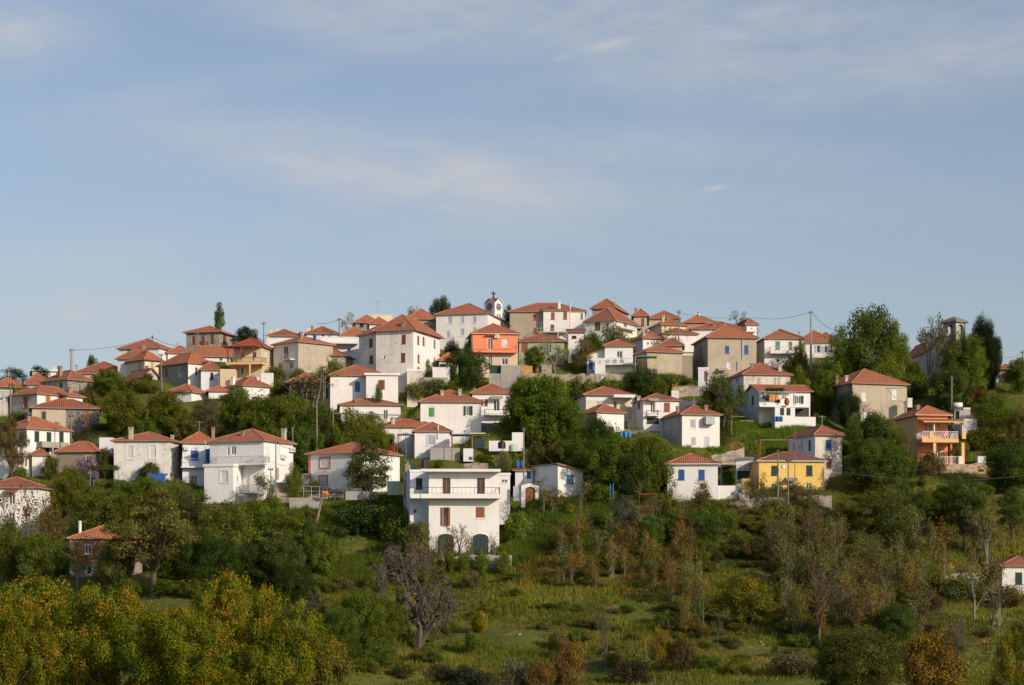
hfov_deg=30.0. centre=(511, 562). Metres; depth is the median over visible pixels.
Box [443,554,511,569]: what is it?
stone wall
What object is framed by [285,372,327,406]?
veranda house
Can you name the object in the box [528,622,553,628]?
scrub
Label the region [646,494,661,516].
sapling
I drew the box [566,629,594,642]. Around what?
scrub
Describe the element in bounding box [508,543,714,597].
yellow flowers
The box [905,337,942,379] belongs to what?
church
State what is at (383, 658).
scrub
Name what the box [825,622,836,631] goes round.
thicket shrub
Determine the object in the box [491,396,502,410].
door
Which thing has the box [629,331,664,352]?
orange roof cottage
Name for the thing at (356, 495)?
garden wall
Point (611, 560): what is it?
sapling
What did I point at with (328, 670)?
flowering shrub
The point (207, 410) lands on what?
tree
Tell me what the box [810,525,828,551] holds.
sapling
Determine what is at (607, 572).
thicket shrub
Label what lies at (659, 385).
shrub
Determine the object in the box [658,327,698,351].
white house
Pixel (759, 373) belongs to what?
stained house
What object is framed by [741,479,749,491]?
garden wall
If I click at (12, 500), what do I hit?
window
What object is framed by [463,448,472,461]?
shed wall
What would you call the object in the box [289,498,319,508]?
garden wall
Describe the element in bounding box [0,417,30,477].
tree
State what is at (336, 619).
tree
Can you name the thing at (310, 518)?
scrub
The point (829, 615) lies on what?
thicket shrub
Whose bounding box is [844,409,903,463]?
tree
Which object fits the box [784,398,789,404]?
clay jar
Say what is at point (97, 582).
bush
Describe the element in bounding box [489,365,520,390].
concrete wall
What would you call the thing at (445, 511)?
window
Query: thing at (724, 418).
bare tree
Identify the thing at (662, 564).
sapling
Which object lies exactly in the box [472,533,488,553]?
arched door
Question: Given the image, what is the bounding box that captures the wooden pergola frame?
[637,493,656,515]
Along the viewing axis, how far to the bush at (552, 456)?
227.43 m
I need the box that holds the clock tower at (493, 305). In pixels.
[483,291,503,318]
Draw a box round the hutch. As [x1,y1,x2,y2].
[671,383,678,397]
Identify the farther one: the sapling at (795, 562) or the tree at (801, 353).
the tree at (801, 353)
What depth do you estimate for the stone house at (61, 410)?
241.08 m
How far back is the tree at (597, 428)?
225.98 m
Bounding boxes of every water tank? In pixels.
[421,459,426,468]
[498,441,505,448]
[509,444,516,451]
[953,402,963,409]
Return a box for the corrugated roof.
[680,401,697,408]
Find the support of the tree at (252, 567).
on the ground at (510, 637)
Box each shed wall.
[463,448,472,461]
[512,432,522,451]
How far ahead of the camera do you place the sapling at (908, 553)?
201.18 m
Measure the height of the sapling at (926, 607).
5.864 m
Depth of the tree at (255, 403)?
233.17 m
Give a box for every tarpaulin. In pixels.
[147,473,167,483]
[473,438,483,448]
[490,365,500,373]
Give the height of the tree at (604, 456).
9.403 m
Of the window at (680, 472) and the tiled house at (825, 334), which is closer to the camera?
the window at (680, 472)
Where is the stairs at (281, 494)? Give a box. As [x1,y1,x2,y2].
[273,482,293,505]
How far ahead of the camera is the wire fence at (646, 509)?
209.98 m
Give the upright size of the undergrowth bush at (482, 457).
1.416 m
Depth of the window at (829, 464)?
226.57 m
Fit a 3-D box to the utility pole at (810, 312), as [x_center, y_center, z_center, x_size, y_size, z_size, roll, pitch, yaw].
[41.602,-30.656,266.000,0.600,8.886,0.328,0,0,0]
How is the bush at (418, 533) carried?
on the ground at (510, 637)
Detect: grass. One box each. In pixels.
[1,359,1023,516]
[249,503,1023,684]
[704,405,833,484]
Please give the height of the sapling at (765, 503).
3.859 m
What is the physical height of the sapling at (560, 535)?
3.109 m
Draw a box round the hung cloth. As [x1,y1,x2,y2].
[770,395,776,399]
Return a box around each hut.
[52,441,109,474]
[99,438,114,454]
[499,473,510,524]
[512,468,535,485]
[541,365,551,373]
[566,329,585,364]
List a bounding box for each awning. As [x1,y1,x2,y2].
[451,434,472,460]
[469,433,484,445]
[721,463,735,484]
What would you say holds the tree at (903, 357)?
on the ground at (510, 637)
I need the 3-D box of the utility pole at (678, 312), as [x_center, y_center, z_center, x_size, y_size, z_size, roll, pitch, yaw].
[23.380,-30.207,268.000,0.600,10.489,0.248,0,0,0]
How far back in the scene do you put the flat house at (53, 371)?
292.63 m
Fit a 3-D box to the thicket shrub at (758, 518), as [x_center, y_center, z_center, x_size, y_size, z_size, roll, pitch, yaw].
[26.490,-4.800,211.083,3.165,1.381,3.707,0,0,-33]
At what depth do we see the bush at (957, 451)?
229.44 m
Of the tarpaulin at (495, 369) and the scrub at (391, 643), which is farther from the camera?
the tarpaulin at (495, 369)
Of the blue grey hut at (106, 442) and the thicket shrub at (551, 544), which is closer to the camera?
the thicket shrub at (551, 544)
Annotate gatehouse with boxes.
[520,482,538,506]
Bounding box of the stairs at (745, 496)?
[736,484,749,499]
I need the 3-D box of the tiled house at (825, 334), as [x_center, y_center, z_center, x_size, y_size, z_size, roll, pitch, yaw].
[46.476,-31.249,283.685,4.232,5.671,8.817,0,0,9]
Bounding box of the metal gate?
[513,486,520,500]
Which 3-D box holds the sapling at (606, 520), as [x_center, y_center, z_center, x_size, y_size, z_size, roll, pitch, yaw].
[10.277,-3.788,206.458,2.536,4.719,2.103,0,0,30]
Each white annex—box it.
[198,361,222,390]
[698,367,708,390]
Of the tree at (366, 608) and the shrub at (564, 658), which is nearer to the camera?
the shrub at (564, 658)
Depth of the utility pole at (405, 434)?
208.96 m
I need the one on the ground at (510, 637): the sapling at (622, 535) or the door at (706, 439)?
the sapling at (622, 535)
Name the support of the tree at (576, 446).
on the ground at (510, 637)
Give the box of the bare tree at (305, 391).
[275,368,339,409]
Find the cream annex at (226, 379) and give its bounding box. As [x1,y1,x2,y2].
[220,369,236,386]
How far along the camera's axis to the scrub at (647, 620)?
178.87 m
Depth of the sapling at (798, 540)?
202.21 m
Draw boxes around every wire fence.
[298,486,358,498]
[636,506,652,514]
[736,465,751,474]
[750,487,825,496]
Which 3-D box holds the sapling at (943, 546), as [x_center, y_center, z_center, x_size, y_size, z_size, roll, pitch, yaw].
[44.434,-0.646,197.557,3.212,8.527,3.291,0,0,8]
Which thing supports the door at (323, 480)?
in the white house at (326, 467)
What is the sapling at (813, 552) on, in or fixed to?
on the ground at (510, 637)
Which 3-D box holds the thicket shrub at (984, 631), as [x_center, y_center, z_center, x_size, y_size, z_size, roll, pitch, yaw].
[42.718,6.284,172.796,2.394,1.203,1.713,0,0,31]
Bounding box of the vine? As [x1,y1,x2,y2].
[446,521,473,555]
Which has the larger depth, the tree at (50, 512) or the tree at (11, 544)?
the tree at (50, 512)
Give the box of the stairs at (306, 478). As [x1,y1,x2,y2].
[300,474,310,492]
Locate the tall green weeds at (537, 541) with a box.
[495,494,628,567]
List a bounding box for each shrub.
[0,572,103,684]
[0,592,69,684]
[22,580,170,684]
[91,604,244,684]
[178,567,284,684]
[213,586,333,684]
[285,624,359,684]
[510,375,533,387]
[522,657,561,684]
[543,578,560,584]
[545,535,563,550]
[545,574,560,581]
[546,375,563,392]
[552,636,587,684]
[560,565,573,577]
[564,381,575,403]
[569,372,585,407]
[574,376,595,401]
[576,576,598,583]
[580,562,597,576]
[580,565,602,577]
[586,556,600,564]
[596,371,611,387]
[599,567,612,575]
[601,375,620,387]
[601,535,620,547]
[602,557,622,572]
[605,549,627,564]
[610,382,635,400]
[619,560,634,573]
[627,555,641,567]
[628,497,648,516]
[633,495,651,511]
[633,550,642,558]
[633,561,663,572]
[636,383,657,394]
[640,559,660,573]
[642,545,673,567]
[647,376,668,394]
[649,625,672,667]
[653,602,672,609]
[653,612,679,620]
[654,500,665,517]
[655,508,669,524]
[655,601,678,611]
[658,496,682,518]
[658,616,680,634]
[660,536,672,546]
[660,609,674,620]
[661,506,685,526]
[666,623,680,634]
[666,635,698,671]
[670,631,691,638]
[671,548,694,561]
[671,557,693,574]
[672,596,686,612]
[676,545,696,559]
[677,619,710,636]
[687,602,712,613]
[688,498,702,511]
[689,624,712,637]
[691,491,712,509]
[694,508,709,519]
[694,539,720,557]
[700,503,720,520]
[711,498,727,508]
[716,509,741,530]
[718,543,740,557]
[719,526,732,533]
[724,508,739,525]
[726,503,738,511]
[727,535,756,546]
[729,528,750,554]
[732,538,749,557]
[736,515,756,527]
[742,513,763,521]
[743,540,763,559]
[745,520,764,533]
[757,507,777,523]
[758,499,783,516]
[758,546,771,559]
[761,518,785,537]
[768,550,781,571]
[771,620,798,638]
[773,572,790,582]
[776,579,795,589]
[778,504,805,522]
[791,567,812,588]
[796,498,823,513]
[797,578,808,589]
[797,617,826,640]
[798,513,812,525]
[803,594,814,615]
[810,625,830,639]
[821,595,833,616]
[823,515,846,527]
[823,615,836,624]
[824,610,842,624]
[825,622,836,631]
[832,500,851,520]
[835,617,857,631]
[842,543,858,553]
[845,507,858,523]
[848,530,865,547]
[871,621,890,639]
[876,580,904,597]
[880,633,904,642]
[883,588,900,605]
[894,624,969,684]
[897,565,916,576]
[897,571,918,590]
[899,624,918,643]
[900,555,922,565]
[904,591,922,613]
[914,627,923,640]
[916,559,945,573]
[917,620,933,633]
[923,573,937,590]
[923,589,945,610]
[925,570,953,595]
[931,620,947,630]
[972,626,996,636]
[984,627,1023,684]
[1010,620,1023,636]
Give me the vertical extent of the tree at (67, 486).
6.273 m
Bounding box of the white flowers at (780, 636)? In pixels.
[578,550,1020,675]
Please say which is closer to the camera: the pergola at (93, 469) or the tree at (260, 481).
the tree at (260, 481)
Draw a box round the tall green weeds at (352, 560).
[297,504,415,586]
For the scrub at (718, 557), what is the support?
on the ground at (510, 637)
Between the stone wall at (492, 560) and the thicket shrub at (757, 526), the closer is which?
the stone wall at (492, 560)
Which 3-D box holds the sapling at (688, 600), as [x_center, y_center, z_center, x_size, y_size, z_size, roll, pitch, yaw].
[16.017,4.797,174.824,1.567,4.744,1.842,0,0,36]
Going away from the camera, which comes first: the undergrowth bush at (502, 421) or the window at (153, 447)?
the window at (153, 447)
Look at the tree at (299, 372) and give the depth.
257.34 m
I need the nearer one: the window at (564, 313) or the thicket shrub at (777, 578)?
the thicket shrub at (777, 578)
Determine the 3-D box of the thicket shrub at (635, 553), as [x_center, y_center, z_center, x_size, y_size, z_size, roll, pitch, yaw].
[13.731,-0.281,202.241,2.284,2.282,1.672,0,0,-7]
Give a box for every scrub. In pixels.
[301,600,320,614]
[306,510,316,519]
[306,516,315,524]
[307,578,327,588]
[308,573,326,582]
[311,585,320,599]
[315,508,327,512]
[316,604,329,616]
[317,582,340,593]
[318,523,350,536]
[322,543,344,557]
[333,576,354,589]
[349,665,368,671]
[360,572,377,585]
[360,586,377,597]
[363,574,386,593]
[364,542,374,553]
[365,660,379,672]
[367,644,387,657]
[367,651,393,666]
[369,556,390,568]
[372,508,382,527]
[374,636,396,649]
[376,648,390,654]
[387,646,397,658]
[390,663,418,679]
[395,587,402,606]
[409,646,441,660]
[417,569,434,588]
[421,642,440,650]
[427,650,445,661]
[428,564,447,580]
[436,619,460,634]
[459,569,483,588]
[463,629,481,654]
[471,603,496,615]
[477,570,486,580]
[486,614,492,626]
[494,571,524,579]
[501,588,523,597]
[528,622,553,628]
[538,603,565,608]
[547,630,564,648]
[548,651,557,670]
[551,618,567,624]
[554,581,577,585]
[561,600,569,605]
[562,503,575,513]
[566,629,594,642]
[569,602,584,612]
[569,617,594,628]
[570,628,580,644]
[581,581,612,586]
[590,516,600,525]
[591,616,609,628]
[602,650,627,665]
[604,608,625,613]
[606,643,624,650]
[609,625,620,629]
[617,604,638,612]
[624,632,640,641]
[631,626,647,631]
[632,579,648,588]
[634,597,655,602]
[637,618,651,622]
[686,615,716,620]
[693,550,711,565]
[697,640,713,648]
[700,561,717,571]
[710,551,724,563]
[710,629,729,634]
[715,636,741,641]
[717,621,742,627]
[727,621,749,631]
[727,636,745,649]
[728,576,757,588]
[731,657,750,661]
[732,653,753,658]
[735,562,760,566]
[747,614,758,624]
[760,652,784,657]
[764,562,778,571]
[770,617,792,627]
[770,645,779,652]
[772,614,799,625]
[773,594,779,603]
[779,648,805,653]
[781,632,812,648]
[804,505,831,510]
[805,631,830,644]
[830,627,847,634]
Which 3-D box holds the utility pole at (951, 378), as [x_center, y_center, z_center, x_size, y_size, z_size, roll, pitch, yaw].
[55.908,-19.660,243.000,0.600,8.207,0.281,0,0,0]
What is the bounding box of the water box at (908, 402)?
[906,398,911,407]
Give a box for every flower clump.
[435,534,446,561]
[445,532,458,556]
[462,535,475,554]
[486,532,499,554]
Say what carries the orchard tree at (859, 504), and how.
on the ground at (510, 637)
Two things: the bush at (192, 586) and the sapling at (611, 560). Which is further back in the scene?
the sapling at (611, 560)
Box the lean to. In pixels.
[397,433,414,458]
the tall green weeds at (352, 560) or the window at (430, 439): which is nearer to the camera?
the tall green weeds at (352, 560)
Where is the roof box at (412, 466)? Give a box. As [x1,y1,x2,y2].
[410,464,415,469]
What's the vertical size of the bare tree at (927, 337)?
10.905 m
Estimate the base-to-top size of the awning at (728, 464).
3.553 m
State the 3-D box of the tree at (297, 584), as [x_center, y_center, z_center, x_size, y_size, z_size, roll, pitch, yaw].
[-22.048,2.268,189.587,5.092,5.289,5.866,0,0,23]
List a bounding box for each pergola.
[90,468,118,488]
[634,356,656,373]
[758,440,793,458]
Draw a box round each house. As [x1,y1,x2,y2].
[0,364,28,388]
[0,390,12,416]
[0,416,73,457]
[0,447,49,478]
[0,476,55,536]
[8,385,85,417]
[23,372,44,387]
[29,398,101,435]
[30,366,57,376]
[41,360,93,393]
[63,521,141,576]
[75,361,117,378]
[110,427,181,481]
[114,345,156,376]
[116,339,171,360]
[124,351,164,373]
[155,352,209,388]
[165,343,194,358]
[166,384,208,401]
[179,427,214,486]
[182,325,236,356]
[195,345,232,361]
[203,428,296,504]
[206,377,231,398]
[221,336,273,380]
[225,376,272,398]
[265,326,298,346]
[270,326,336,383]
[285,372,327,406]
[304,325,340,339]
[304,442,403,491]
[320,324,362,364]
[327,364,399,414]
[329,348,355,367]
[337,398,403,423]
[353,314,373,331]
[355,314,444,396]
[367,305,387,328]
[368,315,392,320]
[380,417,444,457]
[403,469,500,553]
[410,298,435,331]
[412,406,459,460]
[417,389,484,446]
[433,303,504,349]
[436,352,460,375]
[466,323,520,377]
[469,383,512,422]
[507,301,586,342]
[518,322,566,370]
[527,463,587,497]
[572,386,636,429]
[578,404,627,431]
[582,297,639,340]
[585,338,638,373]
[589,298,629,315]
[631,308,649,335]
[631,393,681,437]
[633,344,692,378]
[647,310,680,330]
[647,315,688,333]
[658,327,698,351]
[660,389,723,447]
[664,453,721,501]
[683,304,716,330]
[689,321,746,340]
[691,312,759,383]
[728,363,793,418]
[740,306,759,335]
[745,384,815,427]
[747,451,827,489]
[756,329,805,369]
[784,416,845,488]
[797,330,832,364]
[820,332,837,349]
[825,368,910,420]
[890,405,967,473]
[985,555,1023,593]
[998,364,1011,385]
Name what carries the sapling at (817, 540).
on the ground at (510, 637)
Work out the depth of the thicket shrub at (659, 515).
211.90 m
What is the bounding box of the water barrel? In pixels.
[515,461,519,467]
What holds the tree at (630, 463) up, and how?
on the ground at (510, 637)
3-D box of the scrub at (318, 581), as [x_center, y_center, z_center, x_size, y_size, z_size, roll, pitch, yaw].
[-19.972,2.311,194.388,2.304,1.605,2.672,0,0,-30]
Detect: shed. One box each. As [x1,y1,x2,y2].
[125,366,160,379]
[407,369,422,406]
[522,366,531,373]
[595,358,605,379]
[735,457,753,482]
[954,408,970,435]
[960,415,977,434]
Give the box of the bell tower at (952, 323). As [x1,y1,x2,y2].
[940,317,968,367]
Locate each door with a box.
[8,397,9,414]
[190,475,196,484]
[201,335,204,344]
[205,449,209,462]
[231,446,235,454]
[276,468,278,479]
[284,346,287,358]
[318,475,327,490]
[387,481,400,494]
[437,533,454,552]
[442,478,449,493]
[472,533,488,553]
[477,478,484,493]
[488,338,492,348]
[488,355,491,364]
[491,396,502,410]
[525,487,534,500]
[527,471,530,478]
[617,351,621,357]
[648,398,659,412]
[704,437,708,445]
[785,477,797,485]
[928,424,936,435]
[936,447,940,458]
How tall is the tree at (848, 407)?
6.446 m
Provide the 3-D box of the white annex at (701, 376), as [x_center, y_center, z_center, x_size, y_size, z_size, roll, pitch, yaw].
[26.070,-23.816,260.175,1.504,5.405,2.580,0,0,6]
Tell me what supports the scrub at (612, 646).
on the ground at (510, 637)
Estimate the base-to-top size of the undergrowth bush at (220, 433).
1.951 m
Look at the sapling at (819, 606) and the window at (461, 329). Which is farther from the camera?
the window at (461, 329)
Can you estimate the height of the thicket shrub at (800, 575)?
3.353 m
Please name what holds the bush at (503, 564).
on the ground at (510, 637)
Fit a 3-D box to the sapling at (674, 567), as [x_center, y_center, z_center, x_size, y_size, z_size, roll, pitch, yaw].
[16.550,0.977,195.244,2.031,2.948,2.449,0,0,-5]
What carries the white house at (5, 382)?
on the ground at (510, 637)
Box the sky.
[0,0,1023,382]
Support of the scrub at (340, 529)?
on the ground at (510, 637)
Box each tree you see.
[0,366,28,383]
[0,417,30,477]
[0,519,27,582]
[15,532,60,582]
[29,363,50,378]
[36,504,68,546]
[48,464,88,511]
[52,539,79,577]
[66,486,137,531]
[86,354,97,366]
[90,368,124,395]
[95,536,136,593]
[98,387,146,436]
[100,483,201,598]
[104,491,135,529]
[124,417,161,435]
[130,472,167,506]
[144,388,189,436]
[144,545,196,587]
[162,496,208,530]
[164,481,195,510]
[169,412,208,439]
[170,520,208,549]
[175,531,245,591]
[188,394,223,437]
[191,396,230,434]
[194,499,257,552]
[214,301,225,332]
[219,385,253,431]
[230,326,261,351]
[234,540,280,585]
[237,394,285,432]
[237,495,306,552]
[240,510,273,551]
[253,472,272,500]
[257,535,309,581]
[260,425,287,437]
[263,388,314,445]
[268,560,315,607]
[282,512,316,554]
[284,462,303,495]
[287,419,324,469]
[288,368,303,378]
[298,593,327,620]
[304,397,341,448]
[304,532,338,577]
[316,604,362,659]
[328,405,368,446]
[329,585,390,661]
[340,311,354,329]
[340,436,394,502]
[359,410,386,437]
[363,421,393,450]
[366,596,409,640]
[367,542,465,649]
[388,542,441,609]
[407,305,417,315]
[425,359,433,376]
[429,294,450,316]
[443,337,460,356]
[443,344,490,392]
[463,336,470,352]
[501,382,538,434]
[509,373,582,449]
[522,345,546,370]
[530,476,553,512]
[536,338,570,373]
[548,396,587,449]
[554,430,594,473]
[569,474,595,513]
[570,343,589,373]
[572,415,614,462]
[575,336,595,371]
[584,327,601,371]
[588,423,636,493]
[592,600,613,670]
[600,321,624,339]
[604,493,644,529]
[609,448,652,500]
[622,363,658,399]
[624,435,673,501]
[632,514,665,545]
[650,438,674,491]
[660,325,685,344]
[667,506,726,545]
[694,371,746,429]
[704,574,780,625]
[705,381,738,430]
[710,617,724,648]
[729,311,757,335]
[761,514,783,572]
[788,364,811,395]
[792,338,807,371]
[794,497,834,548]
[801,557,846,647]
[806,623,906,684]
[810,369,842,416]
[821,321,862,384]
[824,576,857,629]
[833,385,861,426]
[842,438,912,491]
[843,412,860,447]
[844,303,906,372]
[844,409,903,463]
[845,524,878,538]
[846,598,877,630]
[847,490,885,541]
[849,456,876,490]
[852,401,869,422]
[863,485,917,550]
[871,350,913,397]
[871,422,909,453]
[874,603,916,641]
[878,564,906,587]
[880,479,934,519]
[881,317,912,376]
[881,446,920,482]
[901,432,917,467]
[904,360,925,382]
[910,594,946,635]
[914,484,961,540]
[916,312,953,384]
[929,623,966,664]
[930,317,950,386]
[930,360,975,418]
[938,329,971,377]
[940,476,989,551]
[945,528,962,550]
[948,616,979,667]
[953,546,999,620]
[958,334,989,387]
[964,510,989,559]
[965,312,1003,390]
[966,511,997,568]
[971,388,1016,433]
[976,558,1006,626]
[978,435,1023,491]
[981,579,1012,627]
[995,486,1023,541]
[1001,356,1023,393]
[1001,403,1023,448]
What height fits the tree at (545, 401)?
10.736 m
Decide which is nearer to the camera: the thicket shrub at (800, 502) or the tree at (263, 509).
the tree at (263, 509)
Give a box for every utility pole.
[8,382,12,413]
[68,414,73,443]
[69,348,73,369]
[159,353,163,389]
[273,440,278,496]
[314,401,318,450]
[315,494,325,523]
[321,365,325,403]
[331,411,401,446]
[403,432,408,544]
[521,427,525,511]
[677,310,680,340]
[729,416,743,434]
[775,450,780,500]
[781,458,790,503]
[809,311,812,370]
[949,376,953,430]
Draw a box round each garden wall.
[261,373,273,386]
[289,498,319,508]
[346,491,377,499]
[419,377,447,386]
[433,367,449,380]
[464,463,487,468]
[489,441,512,450]
[718,486,739,499]
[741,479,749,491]
[963,419,976,432]
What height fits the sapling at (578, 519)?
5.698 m
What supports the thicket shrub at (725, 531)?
on the ground at (510, 637)
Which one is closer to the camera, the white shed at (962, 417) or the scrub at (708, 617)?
the scrub at (708, 617)
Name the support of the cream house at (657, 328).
on the ground at (510, 637)
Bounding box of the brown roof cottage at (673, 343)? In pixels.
[659,336,684,350]
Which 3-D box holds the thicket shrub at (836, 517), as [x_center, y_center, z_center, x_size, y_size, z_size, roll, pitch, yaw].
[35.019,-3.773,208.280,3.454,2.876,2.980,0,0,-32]
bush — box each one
[6,410,24,421]
[7,466,30,479]
[8,382,15,393]
[39,454,58,479]
[56,468,91,499]
[72,454,99,484]
[73,485,108,500]
[80,382,100,404]
[89,423,113,427]
[90,570,113,590]
[91,426,109,429]
[99,446,111,478]
[103,479,119,486]
[110,479,133,495]
[114,578,149,596]
[121,378,155,390]
[136,461,161,477]
[139,382,158,393]
[142,372,153,381]
[148,578,184,595]
[177,578,209,597]
[184,487,210,501]
[211,430,225,437]
[265,364,284,380]
[270,378,287,395]
[286,492,297,497]
[297,488,310,497]
[305,480,320,493]
[313,364,328,384]
[324,353,348,384]
[333,500,381,537]
[350,492,403,514]
[371,382,382,402]
[376,503,408,547]
[386,492,402,507]
[387,433,396,444]
[398,540,439,583]
[401,519,429,553]
[403,376,435,399]
[421,377,440,395]
[422,662,455,682]
[428,378,463,394]
[433,460,445,468]
[442,551,457,573]
[446,663,495,684]
[456,551,474,572]
[470,610,488,632]
[473,454,494,462]
[474,550,490,573]
[492,655,528,684]
[493,550,510,574]
[494,449,512,480]
[497,435,511,440]
[498,418,507,429]
[501,510,528,540]
[502,304,511,328]
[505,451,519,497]
[506,461,512,492]
[518,439,548,467]
[544,439,563,463]
[584,481,621,504]
[601,328,636,352]
[605,658,653,684]
[637,436,661,442]
[649,491,672,502]
[656,372,680,394]
[667,375,693,385]
[683,655,722,668]
[719,658,752,675]
[765,650,816,674]
[777,356,808,376]
[806,489,820,496]
[810,396,818,415]
[842,442,852,456]
[862,486,883,493]
[900,373,932,397]
[913,450,950,475]
[917,474,926,486]
[938,574,984,601]
[948,481,960,493]
[949,440,971,457]
[958,426,1006,451]
[960,388,998,406]
[970,579,994,602]
[979,377,988,389]
[984,485,995,494]
[990,584,1023,608]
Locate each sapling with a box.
[0,485,19,551]
[16,481,40,536]
[25,509,47,548]
[32,486,67,549]
[44,504,72,573]
[55,533,94,589]
[87,542,114,592]
[538,487,567,511]
[549,486,566,509]
[549,516,574,553]
[549,540,574,581]
[554,566,564,581]
[555,529,571,555]
[561,552,579,581]
[563,515,577,552]
[569,505,591,548]
[569,514,588,554]
[573,537,586,553]
[574,547,589,574]
[578,479,595,502]
[580,507,598,526]
[582,516,593,547]
[585,526,608,557]
[586,550,599,586]
[591,568,599,587]
[595,507,618,535]
[597,534,624,577]
[600,529,620,557]
[602,542,612,567]
[611,520,629,537]
[614,530,628,544]
[618,548,629,568]
[619,521,641,553]
[619,547,637,571]
[632,478,644,502]
[633,512,648,545]
[635,564,647,580]
[636,538,653,560]
[639,527,656,558]
[641,495,656,515]
[642,472,653,498]
[645,556,658,578]
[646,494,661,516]
[648,535,662,570]
[649,564,659,580]
[656,557,672,575]
[660,557,678,601]
[662,571,686,602]
[663,470,678,501]
[664,552,676,572]
[664,558,680,575]
[666,537,680,558]
[667,519,677,545]
[669,509,693,545]
[670,519,684,547]
[673,539,695,568]
[673,564,689,595]
[674,593,689,631]
[676,557,700,584]
[676,595,684,614]
[678,494,693,514]
[678,543,692,560]
[680,594,693,621]
[682,552,710,604]
[683,576,695,592]
[684,523,699,563]
[685,584,702,604]
[689,599,708,619]
[691,478,712,503]
[693,486,707,510]
[697,583,711,624]
[700,479,709,493]
[727,490,740,509]
[733,495,747,515]
[746,474,756,497]
[749,489,764,514]
[753,492,776,513]
[754,471,769,494]
[766,517,791,555]
[768,527,795,566]
[769,477,789,498]
[772,496,802,548]
[772,567,802,621]
[774,538,800,588]
[779,549,792,577]
[780,578,802,633]
[782,541,803,580]
[783,521,806,552]
[785,608,803,633]
[786,544,800,568]
[786,589,814,632]
[789,475,805,503]
[789,579,807,621]
[793,536,801,553]
[793,537,809,572]
[796,522,815,551]
[796,584,813,621]
[797,480,822,508]
[798,555,812,578]
[799,542,816,561]
[801,492,816,511]
[803,547,838,594]
[803,565,822,613]
[804,531,832,565]
[805,562,824,592]
[810,510,835,542]
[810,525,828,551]
[810,579,828,628]
[810,609,824,647]
[811,558,841,594]
[813,526,822,564]
[814,515,826,545]
[814,540,835,583]
[818,511,845,559]
[822,508,839,547]
[824,537,846,572]
[825,583,837,610]
[830,548,860,588]
[832,511,851,564]
[832,579,852,619]
[832,582,847,616]
[833,558,863,600]
[834,572,859,618]
[835,573,868,622]
[836,511,846,541]
[836,562,853,597]
[840,543,850,558]
[840,557,861,585]
[841,554,864,584]
[845,593,864,625]
[847,528,879,571]
[849,530,868,561]
[850,602,866,628]
[851,566,868,595]
[851,582,875,628]
[852,554,873,598]
[857,577,883,606]
[859,536,878,564]
[860,575,884,632]
[862,564,879,597]
[863,556,894,599]
[864,529,886,566]
[866,543,896,580]
[868,537,887,566]
[868,548,903,581]
[872,571,897,608]
[876,582,895,613]
[882,580,894,604]
[885,529,906,566]
[891,500,931,554]
[892,549,906,570]
[893,531,908,560]
[898,551,921,597]
[902,528,913,557]
[903,557,919,572]
[904,575,923,597]
[904,585,930,633]
[909,547,935,600]
[912,582,932,599]
[914,587,935,636]
[918,551,933,573]
[923,512,942,558]
[925,516,956,573]
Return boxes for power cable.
[160,416,329,430]
[828,469,1023,480]
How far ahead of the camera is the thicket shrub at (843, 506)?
210.74 m
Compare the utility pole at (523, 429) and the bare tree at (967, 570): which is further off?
the utility pole at (523, 429)
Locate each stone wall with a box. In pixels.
[300,493,402,507]
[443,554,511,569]
[481,422,502,432]
[521,372,630,385]
[624,429,659,435]
[678,386,702,397]
[706,447,743,467]
[722,495,831,510]
[941,463,985,473]
[944,573,984,584]
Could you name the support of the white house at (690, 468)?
on the ground at (510, 637)
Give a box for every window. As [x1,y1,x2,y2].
[4,489,17,504]
[9,512,15,519]
[21,458,26,466]
[23,396,27,408]
[34,431,38,441]
[41,411,46,419]
[45,395,50,401]
[47,432,50,441]
[58,392,69,398]
[59,432,62,441]
[84,409,88,419]
[84,544,91,554]
[85,567,92,574]
[125,444,133,459]
[148,444,156,459]
[174,389,186,396]
[190,450,198,460]
[219,469,228,483]
[319,456,330,468]
[354,382,360,391]
[368,338,372,347]
[378,380,384,388]
[383,410,387,419]
[400,353,404,362]
[402,335,405,343]
[415,478,422,489]
[426,435,435,446]
[428,407,434,417]
[441,507,449,526]
[446,331,449,338]
[447,317,451,324]
[460,316,464,323]
[460,328,463,335]
[464,406,472,415]
[472,316,476,323]
[474,506,484,518]
[501,479,507,483]
[502,339,507,346]
[502,358,507,364]
[521,343,527,351]
[550,312,554,319]
[563,312,566,319]
[566,475,573,483]
[594,322,599,330]
[646,418,658,423]
[664,403,669,411]
[678,470,683,479]
[690,419,695,428]
[691,437,695,445]
[698,470,704,479]
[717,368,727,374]
[725,346,729,353]
[727,362,730,369]
[737,470,749,478]
[744,345,747,353]
[756,377,760,383]
[771,466,776,475]
[775,341,779,349]
[788,342,792,350]
[795,396,803,404]
[795,408,809,416]
[806,465,811,475]
[815,345,820,353]
[822,346,828,353]
[825,440,831,449]
[827,459,831,467]
[862,392,865,400]
[891,389,896,399]
[1015,572,1022,584]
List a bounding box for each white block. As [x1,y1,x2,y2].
[958,456,962,463]
[975,456,985,462]
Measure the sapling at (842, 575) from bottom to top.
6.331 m
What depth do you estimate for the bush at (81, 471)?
219.35 m
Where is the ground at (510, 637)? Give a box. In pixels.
[0,337,1023,684]
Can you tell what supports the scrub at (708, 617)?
on the ground at (510, 637)
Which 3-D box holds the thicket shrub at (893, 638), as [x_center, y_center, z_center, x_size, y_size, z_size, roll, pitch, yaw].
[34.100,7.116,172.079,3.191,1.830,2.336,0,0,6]
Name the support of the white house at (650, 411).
on the ground at (510, 637)
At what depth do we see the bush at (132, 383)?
254.01 m
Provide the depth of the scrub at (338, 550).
204.65 m

